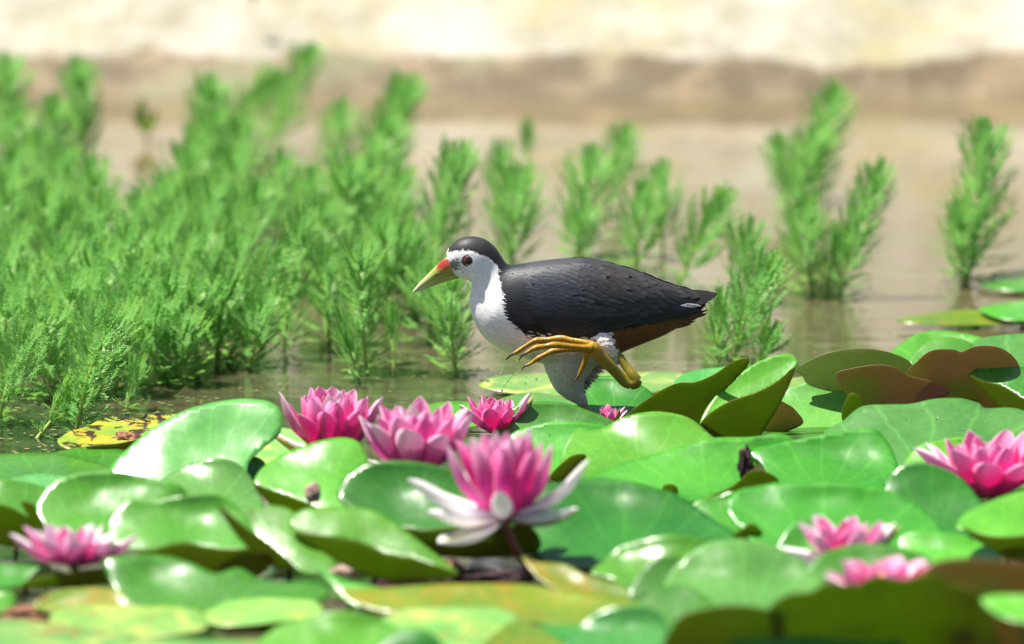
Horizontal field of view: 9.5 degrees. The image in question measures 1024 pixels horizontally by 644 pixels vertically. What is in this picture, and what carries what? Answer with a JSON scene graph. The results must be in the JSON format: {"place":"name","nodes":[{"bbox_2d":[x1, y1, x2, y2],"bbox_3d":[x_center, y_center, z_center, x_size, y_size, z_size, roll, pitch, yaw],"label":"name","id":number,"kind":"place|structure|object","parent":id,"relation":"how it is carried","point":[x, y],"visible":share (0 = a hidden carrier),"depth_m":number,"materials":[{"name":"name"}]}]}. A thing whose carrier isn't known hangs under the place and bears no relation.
{"place":"outdoors","nodes":[
{"label":"outdoors","id":0,"kind":"place"},
{"bbox_2d":[0,96,1023,639],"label":"water","id":1,"kind":"structure","parent":0,"point":[700,144],"depth_m":7.37,"materials":[{"name":"brown liquid"}]},
{"bbox_2d":[0,312,54,424],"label":"feathery water plant","id":2,"kind":"object","parent":1,"relation":"on","point":[30,335],"visible":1,"depth_m":6.04,"materials":[{"name":"green plant"}]},
{"bbox_2d":[8,175,84,278],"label":"feathery water plant","id":3,"kind":"object","parent":1,"relation":"on","point":[43,196],"visible":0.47,"depth_m":6.85,"materials":[{"name":"green plant"}]},
{"bbox_2d":[11,290,83,399],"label":"feathery water plant","id":4,"kind":"object","parent":1,"relation":"on","point":[44,312],"visible":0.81,"depth_m":6.18,"materials":[{"name":"green plant"}]},
{"bbox_2d":[24,90,83,227],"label":"feathery water plant","id":5,"kind":"object","parent":1,"relation":"on","point":[54,111],"visible":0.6,"depth_m":7.36,"materials":[{"name":"green plant"}]},
{"bbox_2d":[0,453,109,478],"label":"lily pad","id":6,"kind":"object","parent":1,"relation":"on","point":[15,465],"visible":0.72,"depth_m":5.77,"materials":[{"name":"green plant"}]},
{"bbox_2d":[0,564,110,590],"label":"lily pad","id":7,"kind":"object","parent":1,"relation":"on","point":[15,576],"visible":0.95,"depth_m":5.21,"materials":[{"name":"green plant"}]},
{"bbox_2d":[25,221,91,342],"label":"feathery water plant","id":8,"kind":"object","parent":1,"relation":"on","point":[56,245],"visible":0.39,"depth_m":6.53,"materials":[{"name":"green plant"}]},
{"bbox_2d":[27,262,110,376],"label":"feathery water plant","id":9,"kind":"object","parent":1,"relation":"on","point":[70,286],"visible":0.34,"depth_m":6.32,"materials":[{"name":"green plant"}]},
{"bbox_2d":[9,523,138,587],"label":"water lily","id":10,"kind":"object","parent":1,"relation":"on","point":[86,545],"visible":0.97,"depth_m":5.22,"materials":[{"name":"pink plant"}]},
{"bbox_2d":[50,53,111,183],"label":"feathery water plant","id":11,"kind":"object","parent":1,"relation":"on","point":[79,76],"visible":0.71,"depth_m":7.74,"materials":[{"name":"green plant"}]},
{"bbox_2d":[41,293,141,431],"bbox_3d":[-0.408,0.059,5.971,0.075,0.173,0.077,21,10,12],"label":"feathery water plant","id":12,"kind":"object","parent":1,"relation":"on","point":[112,314],"visible":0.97,"depth_m":5.96,"materials":[{"name":"feathery green leaf"},{"name":"plant stem"}]},
{"bbox_2d":[57,181,134,293],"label":"feathery water plant","id":13,"kind":"object","parent":1,"relation":"on","point":[99,212],"visible":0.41,"depth_m":6.77,"materials":[{"name":"green plant"}]},
{"bbox_2d":[21,471,187,544],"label":"lily pad","id":14,"kind":"object","parent":1,"relation":"on","point":[74,503],"visible":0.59,"depth_m":5.41,"materials":[{"name":"green plant"}]},
{"bbox_2d":[57,413,175,449],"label":"lily pad","id":15,"kind":"object","parent":1,"relation":"on","point":[98,434],"visible":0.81,"depth_m":5.91,"materials":[{"name":"yellow plant"}]},
{"bbox_2d":[83,282,154,393],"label":"feathery water plant","id":16,"kind":"object","parent":1,"relation":"on","point":[117,296],"visible":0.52,"depth_m":6.22,"materials":[{"name":"green plant"}]},
{"bbox_2d":[49,604,208,636],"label":"lily pad","id":17,"kind":"object","parent":1,"relation":"on","point":[156,621],"visible":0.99,"depth_m":5.08,"materials":[{"name":"green plant"}]},
{"bbox_2d":[0,619,258,643],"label":"lily pad","id":18,"kind":"object","parent":1,"relation":"on","point":[15,631],"visible":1,"depth_m":5.00,"materials":[{"name":"green plant"}]},
{"bbox_2d":[93,244,175,370],"bbox_3d":[-0.387,0.003,6.339,0.091,0.167,0.088,-2,0,29],"label":"feathery water plant","id":19,"kind":"object","parent":1,"relation":"on","point":[135,267],"visible":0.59,"depth_m":6.33,"materials":[{"name":"green plant"}]},
{"bbox_2d":[120,287,195,384],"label":"feathery water plant","id":20,"kind":"object","parent":1,"relation":"on","point":[154,311],"visible":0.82,"depth_m":6.28,"materials":[{"name":"green plant"}]},
{"bbox_2d":[145,303,214,384],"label":"feathery water plant","id":21,"kind":"object","parent":1,"relation":"on","point":[183,327],"visible":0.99,"depth_m":6.27,"materials":[{"name":"green plant"}]},
{"bbox_2d":[107,493,270,576],"bbox_3d":[-0.276,0.212,5.280,0.143,0.126,0.076,0,9,0],"label":"lily pad","id":22,"kind":"object","parent":1,"relation":"on","point":[196,529],"visible":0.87,"depth_m":5.27,"materials":[{"name":"green plant"}]},
{"bbox_2d":[109,399,281,479],"bbox_3d":[-0.293,0.142,5.694,0.159,0.133,0.080,0,9,0],"label":"lily pad","id":23,"kind":"object","parent":1,"relation":"on","point":[240,432],"visible":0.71,"depth_m":5.70,"materials":[{"name":"green plant"}]},
{"bbox_2d":[165,217,238,326],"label":"feathery water plant","id":24,"kind":"object","parent":1,"relation":"on","point":[201,243],"visible":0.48,"depth_m":6.60,"materials":[{"name":"green plant"}]},
{"bbox_2d":[160,458,263,509],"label":"lily pad","id":25,"kind":"object","parent":1,"relation":"on","point":[231,481],"visible":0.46,"depth_m":5.60,"materials":[{"name":"green plant"}]},
{"bbox_2d":[178,165,247,274],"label":"feathery water plant","id":26,"kind":"object","parent":1,"relation":"on","point":[213,195],"visible":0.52,"depth_m":6.90,"materials":[{"name":"green plant"}]},
{"bbox_2d":[103,555,330,612],"bbox_3d":[-0.248,0.247,5.156,0.192,0.096,0.072,0,9,0],"label":"lily pad","id":27,"kind":"object","parent":1,"relation":"on","point":[148,580],"visible":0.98,"depth_m":5.15,"materials":[{"name":"green plant"}]},
{"bbox_2d":[198,258,258,363],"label":"feathery water plant","id":28,"kind":"object","parent":1,"relation":"on","point":[226,273],"visible":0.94,"depth_m":6.39,"materials":[{"name":"green plant"}]},
{"bbox_2d":[195,133,268,235],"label":"feathery water plant","id":29,"kind":"object","parent":1,"relation":"on","point":[231,160],"visible":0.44,"depth_m":7.23,"materials":[{"name":"green plant"}]},
{"bbox_2d":[211,171,291,291],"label":"feathery water plant","id":30,"kind":"object","parent":1,"relation":"on","point":[256,196],"visible":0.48,"depth_m":6.86,"materials":[{"name":"green plant"}]},
{"bbox_2d":[208,238,302,362],"bbox_3d":[-0.274,-0.008,6.416,0.069,0.168,0.073,26,1,2],"label":"feathery water plant","id":31,"kind":"object","parent":1,"relation":"on","point":[280,259],"visible":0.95,"depth_m":6.41,"materials":[{"name":"green plant"}]},
{"bbox_2d":[220,284,295,368],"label":"feathery water plant","id":32,"kind":"object","parent":1,"relation":"on","point":[260,313],"visible":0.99,"depth_m":6.37,"materials":[{"name":"green plant"}]},
{"bbox_2d":[204,598,322,626],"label":"lily pad","id":33,"kind":"object","parent":1,"relation":"on","point":[252,611],"visible":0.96,"depth_m":5.11,"materials":[{"name":"green plant"}]},
{"bbox_2d":[217,504,335,574],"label":"lily pad","id":34,"kind":"object","parent":1,"relation":"on","point":[278,541],"visible":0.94,"depth_m":5.28,"materials":[{"name":"green plant"}]},
{"bbox_2d":[251,39,331,160],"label":"feathery water plant","id":35,"kind":"object","parent":1,"relation":"on","point":[310,56],"visible":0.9,"depth_m":7.98,"materials":[{"name":"green plant"}]},
{"bbox_2d":[267,197,321,351],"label":"feathery water plant","id":36,"kind":"object","parent":1,"relation":"on","point":[300,226],"visible":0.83,"depth_m":6.47,"materials":[{"name":"green plant"}]},
{"bbox_2d":[253,438,369,512],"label":"lily pad","id":37,"kind":"object","parent":1,"relation":"on","point":[328,466],"visible":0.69,"depth_m":5.53,"materials":[{"name":"green plant"}]},
{"bbox_2d":[289,190,353,293],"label":"feathery water plant","id":38,"kind":"object","parent":1,"relation":"on","point":[325,210],"visible":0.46,"depth_m":6.85,"materials":[{"name":"green plant"}]},
{"bbox_2d":[256,611,398,643],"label":"lily pad","id":39,"kind":"object","parent":1,"relation":"on","point":[343,627],"visible":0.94,"depth_m":4.96,"materials":[{"name":"green plant"}]},
{"bbox_2d":[297,242,361,344],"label":"feathery water plant","id":40,"kind":"object","parent":1,"relation":"on","point":[327,263],"visible":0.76,"depth_m":6.52,"materials":[{"name":"green plant"}]},
{"bbox_2d":[275,386,383,450],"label":"water lily","id":41,"kind":"object","parent":1,"relation":"on","point":[331,412],"visible":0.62,"depth_m":5.74,"materials":[{"name":"pink plant"}]},
{"bbox_2d":[310,95,366,198],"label":"feathery water plant","id":42,"kind":"object","parent":1,"relation":"on","point":[339,124],"visible":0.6,"depth_m":7.59,"materials":[{"name":"green plant"}]},
{"bbox_2d":[313,149,385,280],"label":"feathery water plant","id":43,"kind":"object","parent":1,"relation":"on","point":[345,182],"visible":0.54,"depth_m":6.93,"materials":[{"name":"green plant"}]},
{"bbox_2d":[327,227,394,372],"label":"feathery water plant","id":44,"kind":"object","parent":1,"relation":"on","point":[359,256],"visible":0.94,"depth_m":6.34,"materials":[{"name":"green plant"}]},
{"bbox_2d":[289,506,458,581],"bbox_3d":[-0.121,0.220,5.272,0.139,0.112,0.090,-2,9,-10],"label":"lily pad","id":45,"kind":"object","parent":1,"relation":"on","point":[371,543],"visible":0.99,"depth_m":5.26,"materials":[{"name":"green plant"}]},
{"bbox_2d":[348,196,421,320],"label":"feathery water plant","id":46,"kind":"object","parent":1,"relation":"on","point":[387,227],"visible":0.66,"depth_m":6.68,"materials":[{"name":"green plant"}]},
{"bbox_2d":[349,105,420,225],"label":"feathery water plant","id":47,"kind":"object","parent":1,"relation":"on","point":[388,126],"visible":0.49,"depth_m":7.31,"materials":[{"name":"green plant"}]},
{"bbox_2d":[355,63,433,195],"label":"feathery water plant","id":48,"kind":"object","parent":1,"relation":"on","point":[404,95],"visible":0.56,"depth_m":7.57,"materials":[{"name":"green plant"}]},
{"bbox_2d":[359,396,472,465],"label":"water lily","id":49,"kind":"object","parent":1,"relation":"on","point":[417,431],"visible":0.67,"depth_m":5.55,"materials":[{"name":"pink plant"}]},
{"bbox_2d":[386,242,462,344],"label":"feathery water plant","id":50,"kind":"object","parent":1,"relation":"on","point":[423,262],"visible":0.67,"depth_m":6.53,"materials":[{"name":"green plant"}]},
{"bbox_2d":[337,460,540,557],"bbox_3d":[-0.066,0.195,5.355,0.170,0.136,0.086,7,11,36],"label":"lily pad","id":51,"kind":"object","parent":1,"relation":"on","point":[389,490],"visible":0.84,"depth_m":5.36,"materials":[{"name":"green plant"}]},
{"bbox_2d":[415,131,486,279],"bbox_3d":[-0.074,-0.113,6.938,0.092,0.201,0.090,17,11,33],"label":"feathery water plant","id":52,"kind":"object","parent":1,"relation":"on","point":[456,163],"visible":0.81,"depth_m":6.92,"materials":[{"name":"green plant"}]},
{"bbox_2d":[381,607,520,643],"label":"lily pad","id":53,"kind":"object","parent":1,"relation":"on","point":[462,625],"visible":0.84,"depth_m":5.03,"materials":[{"name":"green plant"}]},
{"bbox_2d":[417,251,488,376],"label":"feathery water plant","id":54,"kind":"object","parent":1,"relation":"on","point":[451,311],"visible":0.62,"depth_m":6.33,"materials":[{"name":"green plant"}]},
{"bbox_2d":[342,583,639,623],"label":"lily pad","id":55,"kind":"object","parent":1,"relation":"on","point":[539,604],"visible":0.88,"depth_m":5.12,"materials":[{"name":"yellow plant"}]},
{"bbox_2d":[407,427,589,573],"bbox_3d":[-0.016,0.168,5.316,0.148,0.157,0.102,-4,10,-22],"label":"water lily","id":56,"kind":"object","parent":1,"relation":"on","point":[502,482],"visible":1,"depth_m":5.29,"materials":[{"name":"pink plant"}]},
{"bbox_2d":[476,158,555,264],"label":"feathery water plant","id":57,"kind":"object","parent":1,"relation":"on","point":[522,179],"visible":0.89,"depth_m":6.99,"materials":[{"name":"leaf"},{"name":"plant stem"}]},
{"bbox_2d":[500,393,574,405],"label":"lily pad","id":58,"kind":"object","parent":1,"relation":"on","point":[517,398],"visible":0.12,"depth_m":6.09,"materials":[{"name":"green plant"}]},
{"bbox_2d":[413,236,716,412],"bbox_3d":[0.053,0.025,6.003,0.288,0.219,0.108,-2,9,-15],"label":"waterhen","id":59,"kind":"object","parent":58,"relation":"on","point":[584,320],"visible":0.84,"depth_m":5.98,"materials":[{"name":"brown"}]},
{"bbox_2d":[496,401,613,438],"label":"lily pad","id":60,"kind":"object","parent":1,"relation":"on","point":[537,412],"visible":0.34,"depth_m":5.89,"materials":[{"name":"green plant"}]},
{"bbox_2d":[522,556,629,599],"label":"lily pad","id":61,"kind":"object","parent":1,"relation":"on","point":[560,576],"visible":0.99,"depth_m":5.18,"materials":[{"name":"yellow plant"}]},
{"bbox_2d":[553,195,606,258],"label":"feathery water plant","id":62,"kind":"object","parent":1,"relation":"on","point":[584,217],"visible":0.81,"depth_m":7.04,"materials":[{"name":"green plant"}]},
{"bbox_2d":[478,371,682,395],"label":"lily pad","id":63,"kind":"object","parent":1,"relation":"on","point":[653,382],"visible":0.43,"depth_m":6.25,"materials":[{"name":"green plant"}]},
{"bbox_2d":[544,139,623,256],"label":"feathery water plant","id":64,"kind":"object","parent":1,"relation":"on","point":[591,159],"visible":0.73,"depth_m":7.14,"materials":[{"name":"green plant"}]},
{"bbox_2d":[575,376,652,411],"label":"lily pad","id":65,"kind":"object","parent":1,"relation":"on","point":[611,391],"visible":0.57,"depth_m":6.07,"materials":[{"name":"green plant"}]},
{"bbox_2d":[567,605,667,643],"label":"lily pad","id":66,"kind":"object","parent":1,"relation":"on","point":[635,624],"visible":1,"depth_m":4.99,"materials":[{"name":"green plant"}]},
{"bbox_2d":[590,119,647,216],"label":"feathery water plant","id":67,"kind":"object","parent":1,"relation":"on","point":[621,142],"visible":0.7,"depth_m":7.48,"materials":[{"name":"green plant"}]},
{"bbox_2d":[527,477,735,569],"bbox_3d":[0.095,0.203,5.370,0.200,0.115,0.120,0,9,0],"label":"lily pad","id":68,"kind":"object","parent":1,"relation":"on","point":[606,520],"visible":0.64,"depth_m":5.38,"materials":[{"name":"green plant"}]},
{"bbox_2d":[560,411,713,477],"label":"lily pad","id":69,"kind":"object","parent":1,"relation":"on","point":[628,438],"visible":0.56,"depth_m":5.78,"materials":[{"name":"green plant"}]},
{"bbox_2d":[603,173,670,272],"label":"feathery water plant","id":70,"kind":"object","parent":1,"relation":"on","point":[643,190],"visible":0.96,"depth_m":6.98,"materials":[{"name":"green plant"}]},
{"bbox_2d":[591,535,710,587],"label":"lily pad","id":71,"kind":"object","parent":1,"relation":"on","point":[624,564],"visible":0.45,"depth_m":5.23,"materials":[{"name":"green plant"}]},
{"bbox_2d":[633,157,688,260],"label":"feathery water plant","id":72,"kind":"object","parent":1,"relation":"on","point":[659,170],"visible":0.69,"depth_m":7.13,"materials":[{"name":"green plant"}]},
{"bbox_2d":[639,584,714,632],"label":"lily pad","id":73,"kind":"object","parent":1,"relation":"on","point":[671,604],"visible":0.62,"depth_m":5.04,"materials":[{"name":"green plant"}]},
{"bbox_2d":[629,358,748,424],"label":"lily pad","id":74,"kind":"object","parent":1,"relation":"on","point":[692,400],"visible":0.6,"depth_m":5.90,"materials":[{"name":"green plant"}]},
{"bbox_2d":[591,433,793,502],"bbox_3d":[0.168,0.162,5.664,0.183,0.104,0.134,2,9,14],"label":"lily pad","id":75,"kind":"object","parent":1,"relation":"on","point":[699,470],"visible":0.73,"depth_m":5.67,"materials":[{"name":"green plant"}]},
{"bbox_2d":[653,179,744,289],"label":"feathery water plant","id":76,"kind":"object","parent":1,"relation":"on","point":[719,203],"visible":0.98,"depth_m":6.90,"materials":[{"name":"green plant"}]},
{"bbox_2d":[663,605,784,643],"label":"lily pad","id":77,"kind":"object","parent":1,"relation":"on","point":[724,624],"visible":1,"depth_m":4.87,"materials":[{"name":"green plant"}]},
{"bbox_2d":[709,212,772,306],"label":"feathery water plant","id":78,"kind":"object","parent":1,"relation":"on","point":[746,242],"visible":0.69,"depth_m":6.78,"materials":[{"name":"green plant"}]},
{"bbox_2d":[664,539,823,608],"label":"lily pad","id":79,"kind":"object","parent":1,"relation":"on","point":[746,572],"visible":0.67,"depth_m":5.15,"materials":[{"name":"green plant"}]},
{"bbox_2d":[700,353,797,437],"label":"lily pad","id":80,"kind":"object","parent":1,"relation":"on","point":[746,402],"visible":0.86,"depth_m":5.87,"materials":[{"name":"green plant"}]},
{"bbox_2d":[702,245,795,364],"bbox_3d":[0.242,-0.002,6.370,0.085,0.173,0.083,9,18,-41],"label":"feathery water plant","id":81,"kind":"object","parent":1,"relation":"on","point":[767,268],"visible":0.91,"depth_m":6.36,"materials":[{"name":"feathery leaf"},{"name":"plant stem"}]},
{"bbox_2d":[763,120,844,231],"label":"feathery water plant","id":82,"kind":"object","parent":1,"relation":"on","point":[813,145],"visible":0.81,"depth_m":7.32,"materials":[{"name":"green plant"}]},
{"bbox_2d":[774,188,841,294],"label":"feathery water plant","id":83,"kind":"object","parent":1,"relation":"on","point":[809,225],"visible":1,"depth_m":6.85,"materials":[{"name":"green plant"}]},
{"bbox_2d":[782,383,846,427],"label":"lily pad","id":84,"kind":"object","parent":1,"relation":"on","point":[813,406],"visible":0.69,"depth_m":6.03,"materials":[{"name":"green plant"}]},
{"bbox_2d":[776,75,861,201],"bbox_3d":[0.379,-0.209,7.597,0.087,0.193,0.088,9,8,-22],"label":"feathery water plant","id":85,"kind":"object","parent":1,"relation":"on","point":[835,99],"visible":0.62,"depth_m":7.59,"materials":[{"name":"green plant"}]},
{"bbox_2d":[751,428,897,487],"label":"lily pad","id":86,"kind":"object","parent":1,"relation":"on","point":[865,456],"visible":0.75,"depth_m":5.68,"materials":[{"name":"green plant"}]},
{"bbox_2d":[726,481,946,564],"bbox_3d":[0.285,0.202,5.387,0.162,0.112,0.140,-4,10,-25],"label":"lily pad","id":87,"kind":"object","parent":1,"relation":"on","point":[773,512],"visible":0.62,"depth_m":5.40,"materials":[{"name":"green plant"}]},
{"bbox_2d":[779,514,901,563],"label":"water lily","id":88,"kind":"object","parent":1,"relation":"on","point":[825,535],"visible":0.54,"depth_m":5.26,"materials":[{"name":"pink plant"}]},
{"bbox_2d":[797,349,911,392],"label":"lily pad","id":89,"kind":"object","parent":1,"relation":"on","point":[819,372],"visible":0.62,"depth_m":6.02,"materials":[{"name":"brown plant"}]},
{"bbox_2d":[814,153,901,298],"bbox_3d":[0.384,-0.093,6.838,0.076,0.195,0.078,17,6,-5],"label":"feathery water plant","id":90,"kind":"object","parent":1,"relation":"on","point":[876,182],"visible":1,"depth_m":6.83,"materials":[{"name":"feathery leaf"},{"name":"plant stem"}]},
{"bbox_2d":[808,543,931,582],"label":"lily pad","id":91,"kind":"object","parent":1,"relation":"on","point":[868,554],"visible":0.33,"depth_m":5.16,"materials":[{"name":"green plant"}]},
{"bbox_2d":[823,555,931,583],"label":"water lily","id":92,"kind":"object","parent":1,"relation":"on","point":[857,571],"visible":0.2,"depth_m":5.05,"materials":[{"name":"pink plant"}]},
{"bbox_2d":[769,572,998,643],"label":"lily pad","id":93,"kind":"object","parent":1,"relation":"on","point":[931,608],"visible":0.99,"depth_m":4.86,"materials":[{"name":"green plant"}]},
{"bbox_2d":[836,365,949,404],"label":"lily pad","id":94,"kind":"object","parent":1,"relation":"on","point":[877,384],"visible":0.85,"depth_m":5.98,"materials":[{"name":"red plant"}]},
{"bbox_2d":[824,398,1023,493],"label":"lily pad","id":95,"kind":"object","parent":1,"relation":"on","point":[903,436],"visible":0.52,"depth_m":5.78,"materials":[{"name":"green plant"}]},
{"bbox_2d":[883,462,982,537],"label":"lily pad","id":96,"kind":"object","parent":1,"relation":"on","point":[947,500],"visible":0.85,"depth_m":5.44,"materials":[{"name":"green plant"}]},
{"bbox_2d":[898,532,1000,562],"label":"lily pad","id":97,"kind":"object","parent":1,"relation":"on","point":[948,546],"visible":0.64,"depth_m":5.34,"materials":[{"name":"green plant"}]},
{"bbox_2d":[935,195,985,286],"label":"feathery water plant","id":98,"kind":"object","parent":1,"relation":"on","point":[960,244],"visible":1,"depth_m":6.92,"materials":[{"name":"green plant"}]},
{"bbox_2d":[906,345,1018,407],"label":"lily pad","id":99,"kind":"object","parent":1,"relation":"on","point":[951,370],"visible":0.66,"depth_m":5.98,"materials":[{"name":"red plant"}]},
{"bbox_2d":[913,429,1023,501],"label":"water lily","id":100,"kind":"object","parent":1,"relation":"on","point":[993,469],"visible":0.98,"depth_m":5.54,"materials":[{"name":"pink plant"}]},
{"bbox_2d":[913,557,1023,643],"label":"lily pad","id":101,"kind":"object","parent":1,"relation":"on","point":[982,577],"visible":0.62,"depth_m":4.89,"materials":[{"name":"red plant"}]},
{"bbox_2d":[925,113,1022,282],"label":"feathery water plant","id":102,"kind":"object","parent":1,"relation":"on","point":[983,138],"visible":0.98,"depth_m":6.93,"materials":[{"name":"green plant"}]},
{"bbox_2d":[956,491,1023,561],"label":"lily pad","id":103,"kind":"object","parent":1,"relation":"on","point":[996,525],"visible":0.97,"depth_m":5.31,"materials":[{"name":"green plant"}]},
{"bbox_2d":[969,364,1023,409],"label":"lily pad","id":104,"kind":"object","parent":1,"relation":"on","point":[1002,387],"visible":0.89,"depth_m":5.96,"materials":[{"name":"green plant"}]},
{"bbox_2d":[0,0,1023,98],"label":"sandy bank","id":105,"kind":"structure","parent":0,"point":[677,49],"depth_m":8.75,"materials":[{"name":"sand"}]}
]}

